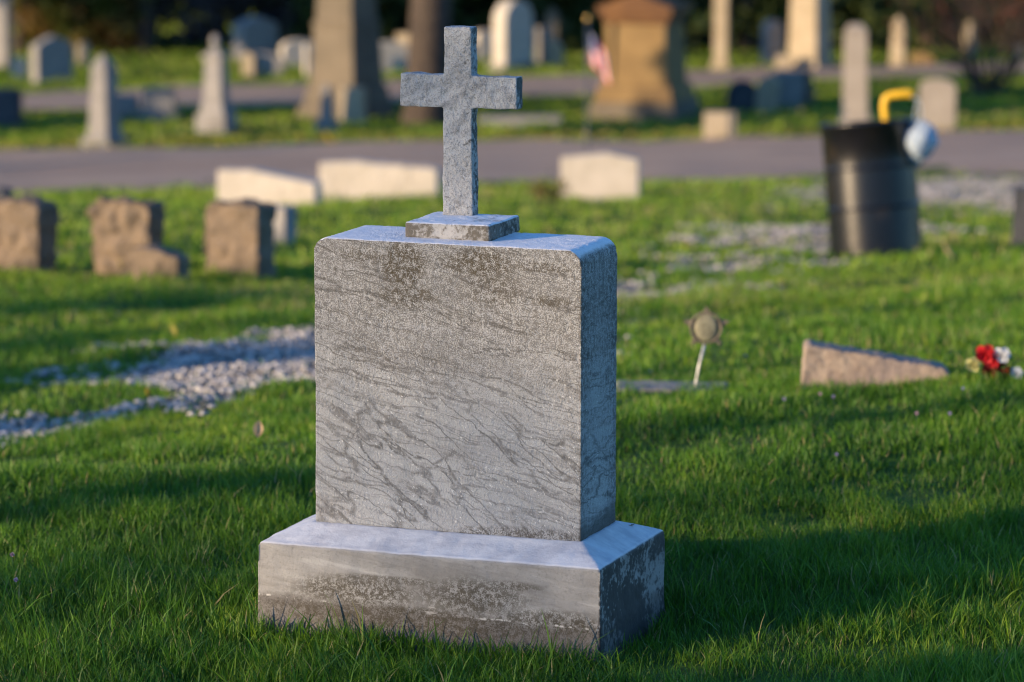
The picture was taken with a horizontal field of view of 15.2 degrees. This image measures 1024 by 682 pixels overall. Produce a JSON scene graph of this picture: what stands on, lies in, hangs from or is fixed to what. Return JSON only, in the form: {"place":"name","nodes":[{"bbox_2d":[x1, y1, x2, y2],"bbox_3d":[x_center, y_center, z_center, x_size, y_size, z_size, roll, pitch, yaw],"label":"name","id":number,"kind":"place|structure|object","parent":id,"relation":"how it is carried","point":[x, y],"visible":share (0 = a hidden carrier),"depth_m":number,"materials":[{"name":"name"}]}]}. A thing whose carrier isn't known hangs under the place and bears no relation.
{"place":"outdoors","nodes":[
{"label":"outdoors","id":0,"kind":"place"},
{"bbox_2d":[0,0,1023,681],"bbox_3d":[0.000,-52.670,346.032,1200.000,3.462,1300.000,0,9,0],"label":"ground","id":1,"kind":"structure","parent":0,"point":[912,500],"depth_m":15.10,"materials":[{"name":"green plant"}]},
{"bbox_2d":[0,0,11,67],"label":"gravestone","id":2,"kind":"object","parent":1,"relation":"on","point":[5,36],"visible":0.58,"depth_m":56.08,"materials":[{"name":"stone"}]},
{"bbox_2d":[0,187,11,197],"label":"grave marker","id":3,"kind":"object","parent":1,"relation":"on","point":[5,191],"visible":0.28,"depth_m":26.01,"materials":[{"name":"stone"}]},
{"bbox_2d":[0,88,22,128],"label":"gravestone","id":4,"kind":"object","parent":1,"relation":"on","point":[11,107],"visible":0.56,"depth_m":47.32,"materials":[{"name":"stone"}]},
{"bbox_2d":[11,58,27,76],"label":"gravestone","id":5,"kind":"object","parent":1,"relation":"on","point":[19,67],"visible":0.94,"depth_m":54.61,"materials":[{"name":"white stone"}]},
{"bbox_2d":[13,0,27,52],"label":"bare tree","id":6,"kind":"object","parent":1,"relation":"on","point":[20,41],"visible":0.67,"depth_m":58.42,"materials":[{"name":"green plant"}]},
{"bbox_2d":[0,194,59,273],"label":"grave marker","id":7,"kind":"object","parent":1,"relation":"on","point":[29,223],"visible":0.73,"depth_m":17.90,"materials":[{"name":"brown stone"}]},
{"bbox_2d":[31,35,72,82],"bbox_3d":[-6.471,-3.959,53.990,0.140,0.669,0.659,8,12,41],"label":"gravestone","id":8,"kind":"object","parent":1,"relation":"on","point":[51,57],"visible":0.86,"depth_m":53.89,"materials":[{"name":"stone"}]},
{"bbox_2d":[11,0,153,53],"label":"bush","id":9,"kind":"object","parent":1,"relation":"on","point":[95,25],"visible":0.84,"depth_m":58.25,"materials":[{"name":"green plant"}]},
{"bbox_2d":[76,42,90,64],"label":"gravestone","id":10,"kind":"object","parent":1,"relation":"on","point":[82,53],"visible":0.95,"depth_m":56.30,"materials":[{"name":"beige stone"}]},
{"bbox_2d":[80,55,128,147],"bbox_3d":[-4.738,-2.775,44.599,0.412,1.102,0.412,6,11,31],"label":"obelisk","id":11,"kind":"object","parent":1,"relation":"on","point":[104,123],"visible":0.92,"depth_m":44.50,"materials":[{"name":"grey stone"}]},
{"bbox_2d":[86,195,165,276],"bbox_3d":[-1.792,-0.469,17.901,0.354,0.416,0.185,5,10,26],"label":"grave marker","id":12,"kind":"object","parent":1,"relation":"on","point":[122,226],"visible":0.77,"depth_m":17.84,"materials":[{"name":"brown stone"}]},
{"bbox_2d":[118,94,138,118],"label":"gravestone","id":13,"kind":"object","parent":1,"relation":"on","point":[129,104],"visible":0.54,"depth_m":48.33,"materials":[{"name":"grey stone"}]},
{"bbox_2d":[131,0,158,51],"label":"bare tree","id":14,"kind":"object","parent":1,"relation":"on","point":[145,30],"visible":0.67,"depth_m":58.50,"materials":[{"name":"brown plant"}]},
{"bbox_2d":[145,388,150,395],"bbox_3d":[-1.108,0.155,11.674,0.020,0.029,0.006,15,-42,-25],"label":"fallen leaf","id":15,"kind":"object","parent":1,"relation":"on","point":[147,391],"visible":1,"depth_m":11.68,"materials":[{"name":"plant"}]},
{"bbox_2d":[138,88,180,121],"bbox_3d":[-4.419,-2.945,48.099,0.508,0.444,0.240,1,9,6],"label":"gravestone","id":16,"kind":"object","parent":1,"relation":"on","point":[158,103],"visible":0.82,"depth_m":48.02,"materials":[{"name":"grey stone"}]},
{"bbox_2d":[132,245,189,282],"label":"stone slab","id":17,"kind":"structure","parent":1,"relation":"on","point":[158,259],"depth_m":17.14,"materials":[{"name":"brown stone"}]},
{"bbox_2d":[156,0,259,48],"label":"bush","id":18,"kind":"object","parent":1,"relation":"on","point":[201,25],"visible":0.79,"depth_m":59.43,"materials":[{"name":"green plant"}]},
{"bbox_2d":[195,34,237,133],"bbox_3d":[-3.561,-3.078,46.224,0.399,1.226,0.399,3,10,20],"label":"obelisk","id":19,"kind":"object","parent":1,"relation":"on","point":[216,114],"visible":0.96,"depth_m":46.12,"materials":[{"name":"stone"}]},
{"bbox_2d":[214,1,226,42],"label":"bare tree","id":20,"kind":"object","parent":1,"relation":"on","point":[217,14],"visible":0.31,"depth_m":60.00,"materials":[{"name":"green plant"}]},
{"bbox_2d":[203,197,277,280],"bbox_3d":[-1.260,-0.456,17.783,0.325,0.404,0.193,5,10,26],"label":"grave marker","id":21,"kind":"object","parent":1,"relation":"on","point":[239,235],"visible":0.81,"depth_m":17.71,"materials":[{"name":"brown stone"}]},
{"bbox_2d":[242,52,254,76],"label":"gravestone","id":22,"kind":"object","parent":1,"relation":"on","point":[248,63],"visible":1,"depth_m":54.18,"materials":[{"name":"beige stone"}]},
{"bbox_2d":[203,0,300,36],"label":"bush","id":23,"kind":"object","parent":1,"relation":"on","point":[272,15],"visible":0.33,"depth_m":60.64,"materials":[{"name":"green plant"}]},
{"bbox_2d":[232,16,277,58],"bbox_3d":[-3.841,-4.532,57.419,0.250,0.645,0.730,8,12,41],"label":"gravestone","id":24,"kind":"object","parent":1,"relation":"on","point":[253,34],"visible":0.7,"depth_m":57.25,"materials":[{"name":"stone"}]},
{"bbox_2d":[253,421,262,436],"bbox_3d":[-0.654,0.227,9.881,0.028,0.042,0.008,9,-15,-19],"label":"fallen leaf","id":25,"kind":"object","parent":1,"relation":"on","point":[258,428],"visible":1,"depth_m":9.88,"materials":[{"name":"beige plant"}]},
{"bbox_2d":[253,52,283,76],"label":"gravestone","id":26,"kind":"object","parent":1,"relation":"on","point":[268,63],"visible":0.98,"depth_m":54.32,"materials":[{"name":"stone"}]},
{"bbox_2d":[217,168,321,205],"bbox_3d":[-1.825,-1.132,28.910,0.795,0.323,0.168,3,10,17],"label":"grave marker","id":27,"kind":"object","parent":1,"relation":"on","point":[264,185],"visible":0.62,"depth_m":28.84,"materials":[{"name":"white stone"}]},
{"bbox_2d":[251,0,315,39],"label":"bush","id":28,"kind":"object","parent":1,"relation":"on","point":[274,4],"visible":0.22,"depth_m":60.39,"materials":[{"name":"green plant"}]},
{"bbox_2d":[273,204,295,244],"bbox_3d":[-1.278,-0.627,21.146,0.142,0.234,0.120,5,10,28],"label":"grave marker","id":29,"kind":"object","parent":1,"relation":"on","point":[284,222],"visible":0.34,"depth_m":21.09,"materials":[{"name":"stone"}]},
{"bbox_2d":[282,0,293,41],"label":"bare tree","id":30,"kind":"object","parent":1,"relation":"on","point":[287,13],"visible":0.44,"depth_m":59.67,"materials":[{"name":"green plant"}]},
{"bbox_2d":[280,39,312,66],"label":"gravestone","id":31,"kind":"object","parent":1,"relation":"on","point":[292,51],"visible":0.57,"depth_m":55.90,"materials":[{"name":"white stone"}]},
{"bbox_2d":[304,44,312,75],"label":"gravestone","id":32,"kind":"object","parent":1,"relation":"on","point":[307,57],"visible":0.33,"depth_m":54.31,"materials":[{"name":"white stone"}]},
{"bbox_2d":[314,83,339,131],"bbox_3d":[-2.221,-2.787,46.031,0.244,0.602,0.244,3,10,17],"label":"obelisk","id":33,"kind":"object","parent":1,"relation":"on","point":[326,121],"visible":0.92,"depth_m":45.97,"materials":[{"name":"grey stone"}]},
{"bbox_2d":[297,0,396,119],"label":"monument","id":34,"kind":"object","parent":1,"relation":"on","point":[346,48],"visible":0.81,"depth_m":47.89,"materials":[{"name":"stone"}]},
{"bbox_2d":[339,86,366,123],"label":"gravestone","id":35,"kind":"object","parent":1,"relation":"on","point":[352,103],"visible":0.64,"depth_m":47.19,"materials":[{"name":"beige stone"}]},
{"bbox_2d":[319,159,441,200],"bbox_3d":[-1.083,-1.314,31.574,1.017,0.346,0.174,2,9,12],"label":"grave marker","id":36,"kind":"object","parent":1,"relation":"on","point":[352,178],"visible":0.74,"depth_m":31.50,"materials":[{"name":"white stone"}]},
{"bbox_2d":[267,0,502,41],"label":"evergreen tree","id":37,"kind":"object","parent":1,"relation":"on","point":[307,12],"visible":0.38,"depth_m":58.04,"materials":[{"name":"green plant"}]},
{"bbox_2d":[381,41,407,70],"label":"gravestone","id":38,"kind":"object","parent":1,"relation":"on","point":[394,54],"visible":0.4,"depth_m":55.01,"materials":[{"name":"white stone"}]},
{"bbox_2d":[396,33,408,44],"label":"gravestone","id":39,"kind":"object","parent":1,"relation":"on","point":[403,38],"visible":0.24,"depth_m":56.21,"materials":[{"name":"beige stone"}]},
{"bbox_2d":[401,0,450,125],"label":"bare tree","id":40,"kind":"object","parent":1,"relation":"on","point":[429,21],"visible":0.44,"depth_m":46.87,"materials":[{"name":"brown plant"}]},
{"bbox_2d":[258,25,664,667],"bbox_3d":[-0.099,0.025,7.603,0.727,1.280,0.399,3,10,20],"label":"gravestone","id":41,"kind":"object","parent":1,"relation":"on","point":[466,363],"visible":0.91,"depth_m":7.51,"materials":[{"name":"stone"}]},
{"bbox_2d":[376,0,570,43],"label":"evergreen tree","id":42,"kind":"object","parent":1,"relation":"on","point":[471,8],"visible":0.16,"depth_m":58.41,"materials":[{"name":"green plant"}]},
{"bbox_2d":[477,30,492,60],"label":"gravestone","id":43,"kind":"object","parent":1,"relation":"on","point":[485,44],"visible":0.58,"depth_m":56.66,"materials":[{"name":"white stone"}]},
{"bbox_2d":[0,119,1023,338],"bbox_3d":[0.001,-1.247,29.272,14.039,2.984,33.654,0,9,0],"label":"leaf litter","id":44,"kind":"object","parent":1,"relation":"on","point":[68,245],"visible":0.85,"depth_m":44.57,"materials":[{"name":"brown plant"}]},
{"bbox_2d":[488,0,537,69],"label":"gravestone","id":45,"kind":"object","parent":1,"relation":"on","point":[512,34],"visible":0.84,"depth_m":54.93,"materials":[{"name":"white stone"}]},
{"bbox_2d":[478,115,561,125],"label":"ledger slab","id":46,"kind":"structure","parent":1,"relation":"on","point":[521,120],"depth_m":46.70,"materials":[{"name":"stone"}]},
{"bbox_2d":[536,27,550,65],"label":"gravestone","id":47,"kind":"object","parent":1,"relation":"on","point":[543,35],"visible":0.76,"depth_m":55.55,"materials":[{"name":"stone"}]},
{"bbox_2d":[525,175,571,207],"bbox_3d":[0.237,-1.028,26.400,0.297,0.227,0.325,-6,11,-35],"label":"weed clump","id":48,"kind":"object","parent":1,"relation":"on","point":[541,193],"visible":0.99,"depth_m":26.38,"materials":[{"name":"green plant"}]},
{"bbox_2d":[545,7,559,42],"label":"gravestone","id":49,"kind":"object","parent":1,"relation":"on","point":[552,18],"visible":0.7,"depth_m":57.36,"materials":[{"name":"stone"}]},
{"bbox_2d":[548,38,563,66],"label":"gravestone","id":50,"kind":"object","parent":1,"relation":"on","point":[555,52],"visible":0.89,"depth_m":55.44,"materials":[{"name":"beige stone"}]},
{"bbox_2d":[122,0,991,10],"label":"woodland","id":51,"kind":"object","parent":1,"relation":"on","point":[455,2],"depth_m":66.61,"materials":[{"name":"green plant"}]},
{"bbox_2d":[450,0,689,53],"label":"evergreen tree","id":52,"kind":"object","parent":1,"relation":"on","point":[573,21],"visible":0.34,"depth_m":58.06,"materials":[{"name":"green plant"}]},
{"bbox_2d":[586,15,609,150],"bbox_3d":[0.961,-2.859,43.136,0.272,1.604,0.094,0,9,0],"label":"flag","id":53,"kind":"object","parent":1,"relation":"on","point":[596,56],"visible":1,"depth_m":43.09,"materials":[{"name":"multicoloured fabric"}]},
{"bbox_2d":[561,152,639,200],"bbox_3d":[0.691,-1.263,29.989,0.611,0.423,0.130,1,9,9],"label":"gravestone","id":54,"kind":"object","parent":1,"relation":"on","point":[592,176],"visible":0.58,"depth_m":29.92,"materials":[{"name":"white stone"}]},
{"bbox_2d":[589,0,698,120],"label":"monument","id":55,"kind":"object","parent":1,"relation":"on","point":[645,49],"visible":0.97,"depth_m":47.16,"materials":[{"name":"stone"}]},
{"bbox_2d":[568,0,733,48],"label":"evergreen tree","id":56,"kind":"object","parent":1,"relation":"on","point":[687,27],"visible":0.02,"depth_m":58.57,"materials":[{"name":"green plant"}]},
{"bbox_2d":[616,380,728,393],"bbox_3d":[0.449,0.154,10.794,0.326,0.067,0.144,0,9,1],"label":"flat marker","id":57,"kind":"object","parent":1,"relation":"on","point":[654,386],"visible":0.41,"depth_m":10.78,"materials":[{"name":"grey stone"}]},
{"bbox_2d":[683,306,728,386],"bbox_3d":[0.544,0.038,10.762,0.133,0.275,0.014,0,9,0],"label":"grave medallion","id":58,"kind":"object","parent":57,"relation":"on","point":[706,325],"visible":0.99,"depth_m":10.75,"materials":[{"name":"grey metal"}]},
{"bbox_2d":[580,0,789,54],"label":"evergreen tree","id":59,"kind":"object","parent":1,"relation":"on","point":[763,13],"visible":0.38,"depth_m":57.50,"materials":[{"name":"green plant"}]},
{"bbox_2d":[704,111,736,138],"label":"gravestone","id":60,"kind":"object","parent":1,"relation":"on","point":[718,123],"visible":0.81,"depth_m":44.08,"materials":[{"name":"beige stone"}]},
{"bbox_2d":[710,0,731,69],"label":"stone post","id":61,"kind":"object","parent":1,"relation":"on","point":[721,61],"visible":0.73,"depth_m":54.87,"materials":[{"name":"beige stone"}]},
{"bbox_2d":[726,80,756,111],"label":"gravestone","id":62,"kind":"object","parent":1,"relation":"on","point":[741,95],"visible":0.73,"depth_m":48.37,"materials":[{"name":"stone"}]},
{"bbox_2d":[736,0,757,51],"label":"bare tree","id":63,"kind":"object","parent":1,"relation":"on","point":[749,42],"visible":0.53,"depth_m":57.77,"materials":[{"name":"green plant"}]},
{"bbox_2d":[755,74,780,111],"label":"gravestone","id":64,"kind":"object","parent":1,"relation":"on","point":[767,91],"visible":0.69,"depth_m":48.38,"materials":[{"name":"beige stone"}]},
{"bbox_2d":[761,19,783,64],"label":"gravestone","id":65,"kind":"object","parent":1,"relation":"on","point":[772,35],"visible":0.81,"depth_m":55.26,"materials":[{"name":"stone"}]},
{"bbox_2d":[775,54,791,68],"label":"gravestone","id":66,"kind":"object","parent":1,"relation":"on","point":[783,60],"visible":0.76,"depth_m":54.45,"materials":[{"name":"beige stone"}]},
{"bbox_2d":[774,70,803,107],"bbox_3d":[3.526,-3.186,48.858,0.348,0.501,0.160,-3,10,-17],"label":"gravestone","id":67,"kind":"object","parent":1,"relation":"on","point":[791,92],"visible":0.77,"depth_m":48.78,"materials":[{"name":"grey stone"}]},
{"bbox_2d":[801,70,815,104],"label":"gravestone","id":68,"kind":"object","parent":1,"relation":"on","point":[809,95],"visible":0.82,"depth_m":49.11,"materials":[{"name":"stone"}]},
{"bbox_2d":[788,0,834,67],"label":"obelisk","id":69,"kind":"object","parent":1,"relation":"on","point":[809,37],"visible":0.77,"depth_m":54.68,"materials":[{"name":"beige stone"}]},
{"bbox_2d":[829,0,842,47],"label":"bare tree","id":70,"kind":"object","parent":1,"relation":"on","point":[834,22],"visible":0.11,"depth_m":58.27,"materials":[{"name":"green plant"}]},
{"bbox_2d":[835,452,838,474],"bbox_3d":[0.766,0.292,9.062,0.010,0.060,0.006,0,9,0],"label":"wild flower","id":71,"kind":"object","parent":1,"relation":"on","point":[836,454],"visible":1,"depth_m":9.06,"materials":[{"name":"purple plant"}]},
{"bbox_2d":[735,0,972,53],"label":"evergreen tree","id":72,"kind":"object","parent":1,"relation":"on","point":[837,35],"visible":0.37,"depth_m":57.95,"materials":[{"name":"green plant"}]},
{"bbox_2d":[839,23,870,121],"bbox_3d":[3.992,-3.030,44.640,0.495,1.313,0.495,1,9,6],"label":"obelisk","id":73,"kind":"object","parent":1,"relation":"on","point":[855,90],"visible":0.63,"depth_m":44.49,"materials":[{"name":"beige stone"}]},
{"bbox_2d":[819,117,921,257],"bbox_3d":[1.853,-0.776,19.774,0.497,0.715,0.497,-4,4,1],"label":"litter barrel","id":74,"kind":"object","parent":1,"relation":"on","point":[871,185],"visible":0.98,"depth_m":19.57,"materials":[{"name":"black paint"}]},
{"bbox_2d":[880,90,915,119],"bbox_3d":[1.980,-1.151,19.707,0.178,0.279,0.016,0,9,0],"label":"yellow strap","id":75,"kind":"object","parent":74,"relation":"attached to","point":[887,97],"visible":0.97,"depth_m":19.68,"materials":[{"name":"plastic"}]},
{"bbox_2d":[905,97,938,167],"bbox_3d":[2.083,-1.067,19.649,0.209,0.371,0.196,0,9,0],"label":"plastic bag","id":76,"kind":"object","parent":74,"relation":"hanging from","point":[922,141],"visible":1,"depth_m":19.59,"materials":[{"name":"white plastic"}]},
{"bbox_2d":[801,339,949,388],"bbox_3d":[1.006,0.096,10.667,0.417,0.182,0.152,0,9,3],"label":"fallen gravestone","id":77,"kind":"object","parent":1,"relation":"on","point":[822,361],"visible":0.56,"depth_m":10.62,"materials":[{"name":"stone"}]},
{"bbox_2d":[889,16,907,65],"bbox_3d":[5.556,-4.288,55.162,0.232,0.759,0.231,3,10,17],"label":"obelisk","id":78,"kind":"object","parent":1,"relation":"on","point":[898,55],"visible":0.83,"depth_m":55.08,"materials":[{"name":"beige stone"}]},
{"bbox_2d":[909,51,933,64],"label":"gravestone","id":79,"kind":"object","parent":1,"relation":"on","point":[919,57],"visible":0.61,"depth_m":55.09,"materials":[{"name":"stone"}]},
{"bbox_2d":[830,0,1023,52],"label":"evergreen tree","id":80,"kind":"object","parent":1,"relation":"on","point":[869,10],"visible":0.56,"depth_m":57.58,"materials":[{"name":"green plant"}]},
{"bbox_2d":[919,78,955,130],"bbox_3d":[4.937,-2.716,44.560,0.422,0.659,0.120,1,9,7],"label":"gravestone","id":81,"kind":"object","parent":1,"relation":"on","point":[937,97],"visible":0.73,"depth_m":44.49,"materials":[{"name":"stone"}]},
{"bbox_2d":[944,245,952,256],"bbox_3d":[2.065,-0.422,18.186,0.014,0.072,0.048,-37,-10,19],"label":"fallen leaf","id":82,"kind":"object","parent":1,"relation":"on","point":[948,251],"visible":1,"depth_m":18.20,"materials":[{"name":"plant"}]},
{"bbox_2d":[886,0,1023,95],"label":"bare shrub","id":83,"kind":"object","parent":1,"relation":"on","point":[988,87],"visible":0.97,"depth_m":50.24,"materials":[{"name":"brown plant"}]},
{"bbox_2d":[914,0,1023,37],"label":"evergreen tree","id":84,"kind":"object","parent":1,"relation":"on","point":[995,26],"visible":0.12,"depth_m":58.86,"materials":[{"name":"green plant"}]},
{"bbox_2d":[963,21,975,56],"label":"gravestone","id":85,"kind":"object","parent":1,"relation":"on","point":[970,32],"visible":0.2,"depth_m":56.46,"materials":[{"name":"beige stone"}]},
{"bbox_2d":[965,344,1022,381],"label":"flower bunch","id":86,"kind":"object","parent":1,"relation":"on","point":[988,356],"visible":0.98,"depth_m":10.45,"materials":[{"name":"red plant"}]},
{"bbox_2d":[1011,186,1023,246],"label":"gravestone","id":87,"kind":"object","parent":1,"relation":"on","point":[1017,233],"visible":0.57,"depth_m":20.68,"materials":[{"name":"stone"}]},
{"bbox_2d":[1015,43,1023,58],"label":"gravestone","id":88,"kind":"object","parent":1,"relation":"on","point":[1018,53],"visible":0.2,"depth_m":56.01,"materials":[{"name":"stone"}]},
{"bbox_2d":[0,130,1023,193],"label":"road","id":89,"kind":"structure","parent":0,"point":[975,152],"depth_m":42.50,"materials":[{"name":"grey asphalt"}]},
{"bbox_2d":[322,129,334,142],"bbox_3d":[-2.124,-2.348,44.236,0.039,0.210,0.140,-43,-8,5],"label":"fallen leaf","id":90,"kind":"object","parent":89,"relation":"on","point":[326,135],"visible":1,"depth_m":44.22,"materials":[{"name":"plant"}]},
{"bbox_2d":[0,176,1023,449],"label":"gravel path","id":91,"kind":"structure","parent":0,"point":[619,286],"depth_m":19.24,"materials":[{"name":"grey gravel"}]},
{"bbox_2d":[55,409,60,418],"bbox_3d":[-1.335,0.215,11.279,0.006,0.034,0.022,-35,-37,27],"label":"fallen leaf","id":92,"kind":"object","parent":91,"relation":"on","point":[58,414],"visible":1,"depth_m":11.28,"materials":[{"name":"green plant"}]},
{"bbox_2d":[22,61,1023,109],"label":"road","id":93,"kind":"structure","parent":0,"point":[268,94],"depth_m":52.33,"materials":[{"name":"grey asphalt"}]}
]}

